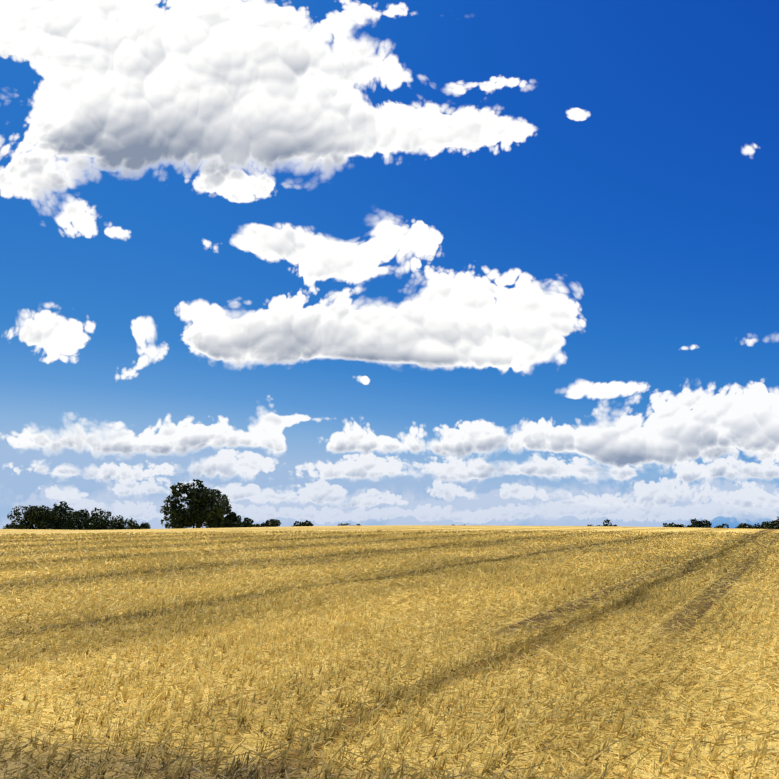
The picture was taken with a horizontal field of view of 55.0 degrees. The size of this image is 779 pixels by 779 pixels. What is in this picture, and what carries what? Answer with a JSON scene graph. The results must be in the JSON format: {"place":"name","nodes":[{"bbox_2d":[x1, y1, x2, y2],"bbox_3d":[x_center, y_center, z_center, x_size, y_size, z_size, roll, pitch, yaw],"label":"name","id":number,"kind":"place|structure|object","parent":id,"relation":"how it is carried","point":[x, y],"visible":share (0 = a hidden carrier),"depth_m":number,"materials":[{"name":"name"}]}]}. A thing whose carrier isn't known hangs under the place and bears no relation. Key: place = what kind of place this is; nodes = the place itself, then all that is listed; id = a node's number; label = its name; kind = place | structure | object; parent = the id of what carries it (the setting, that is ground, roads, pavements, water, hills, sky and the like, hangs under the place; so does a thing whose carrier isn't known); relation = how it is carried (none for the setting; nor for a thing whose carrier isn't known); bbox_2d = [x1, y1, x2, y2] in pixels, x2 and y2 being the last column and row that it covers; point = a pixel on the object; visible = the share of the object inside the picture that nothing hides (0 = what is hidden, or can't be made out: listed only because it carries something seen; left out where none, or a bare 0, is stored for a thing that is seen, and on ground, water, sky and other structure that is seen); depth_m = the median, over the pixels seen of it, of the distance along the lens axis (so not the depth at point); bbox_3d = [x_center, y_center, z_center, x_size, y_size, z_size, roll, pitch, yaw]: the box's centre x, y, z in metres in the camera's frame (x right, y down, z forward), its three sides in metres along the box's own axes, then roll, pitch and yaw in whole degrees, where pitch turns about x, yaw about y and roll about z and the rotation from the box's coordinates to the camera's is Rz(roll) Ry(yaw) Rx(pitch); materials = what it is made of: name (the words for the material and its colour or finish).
{"place":"outdoors","nodes":[
{"label":"outdoors","id":0,"kind":"place"},
{"bbox_2d":[0,525,778,778],"bbox_3d":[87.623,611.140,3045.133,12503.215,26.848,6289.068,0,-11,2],"label":"stubble","id":1,"kind":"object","parent":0,"point":[770,759],"depth_m":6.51,"materials":[{"name":"yellow plant"}]},
{"bbox_2d":[2,501,85,529],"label":"tree","id":2,"kind":"object","parent":1,"relation":"on","point":[40,517],"visible":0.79,"depth_m":459.08,"materials":[{"name":"green plant"}]},
{"bbox_2d":[54,507,111,529],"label":"tree","id":3,"kind":"object","parent":1,"relation":"on","point":[100,512],"visible":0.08,"depth_m":492.88,"materials":[{"name":"green plant"}]},
{"bbox_2d":[80,514,138,529],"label":"tree","id":4,"kind":"object","parent":1,"relation":"on","point":[104,524],"visible":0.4,"depth_m":472.56,"materials":[{"name":"green plant"}]},
{"bbox_2d":[122,520,150,528],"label":"tree","id":5,"kind":"object","parent":1,"relation":"on","point":[144,525],"visible":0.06,"depth_m":465.18,"materials":[{"name":"green plant"}]},
{"bbox_2d":[159,479,231,528],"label":"tree","id":6,"kind":"object","parent":1,"relation":"on","point":[211,508],"visible":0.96,"depth_m":374.97,"materials":[{"name":"green plant"}]},
{"bbox_2d":[219,511,243,527],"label":"tree","id":7,"kind":"object","parent":1,"relation":"on","point":[236,521],"visible":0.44,"depth_m":378.13,"materials":[{"name":"green plant"}]},
{"bbox_2d":[241,517,260,526],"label":"tree","id":8,"kind":"object","parent":1,"relation":"on","point":[246,522],"visible":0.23,"depth_m":453.76,"materials":[{"name":"green plant"}]},
{"bbox_2d":[254,519,280,526],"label":"tree","id":9,"kind":"object","parent":1,"relation":"on","point":[271,523],"visible":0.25,"depth_m":463.63,"materials":[{"name":"green plant"}]},
{"bbox_2d":[291,520,313,526],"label":"tree","id":10,"kind":"object","parent":1,"relation":"on","point":[307,523],"visible":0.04,"depth_m":505.84,"materials":[{"name":"green plant"}]},
{"bbox_2d":[338,523,361,525],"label":"tree","id":11,"kind":"object","parent":1,"relation":"on","point":[346,524],"depth_m":527.67,"materials":[{"name":"green plant"}]},
{"bbox_2d":[587,519,616,525],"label":"tree","id":12,"kind":"object","parent":1,"relation":"on","point":[607,521],"depth_m":447.13,"materials":[{"name":"green plant"}]},
{"bbox_2d":[662,522,684,526],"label":"tree","id":13,"kind":"object","parent":1,"relation":"on","point":[672,524],"visible":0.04,"depth_m":387.09,"materials":[{"name":"green plant"}]},
{"bbox_2d":[683,518,711,527],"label":"tree","id":14,"kind":"object","parent":1,"relation":"on","point":[699,524],"visible":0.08,"depth_m":373.01,"materials":[{"name":"green plant"}]},
{"bbox_2d":[714,524,728,527],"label":"tree","id":15,"kind":"object","parent":1,"relation":"on","point":[722,526],"visible":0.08,"depth_m":363.34,"materials":[{"name":"green plant"}]},
{"bbox_2d":[735,523,752,528],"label":"tree","id":16,"kind":"object","parent":1,"relation":"on","point":[744,525],"visible":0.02,"depth_m":349.97,"materials":[{"name":"green plant"}]},
{"bbox_2d":[752,520,775,528],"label":"tree","id":17,"kind":"object","parent":1,"relation":"on","point":[766,525],"visible":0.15,"depth_m":332.37,"materials":[{"name":"green plant"}]},
{"bbox_2d":[768,516,778,528],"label":"tree","id":18,"kind":"object","parent":1,"relation":"on","point":[776,522],"visible":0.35,"depth_m":320.18,"materials":[{"name":"green plant"}]},
{"bbox_2d":[0,0,778,528],"bbox_3d":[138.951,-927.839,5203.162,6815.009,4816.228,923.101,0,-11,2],"label":"cloud","id":19,"kind":"structure","parent":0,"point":[222,92],"depth_m":5222.62,"materials":[{"name":"white"}]},
{"bbox_2d":[0,0,778,527],"label":"sky","id":20,"kind":"structure","parent":0,"point":[651,205],"materials":[{"name":"blue"}]}
]}

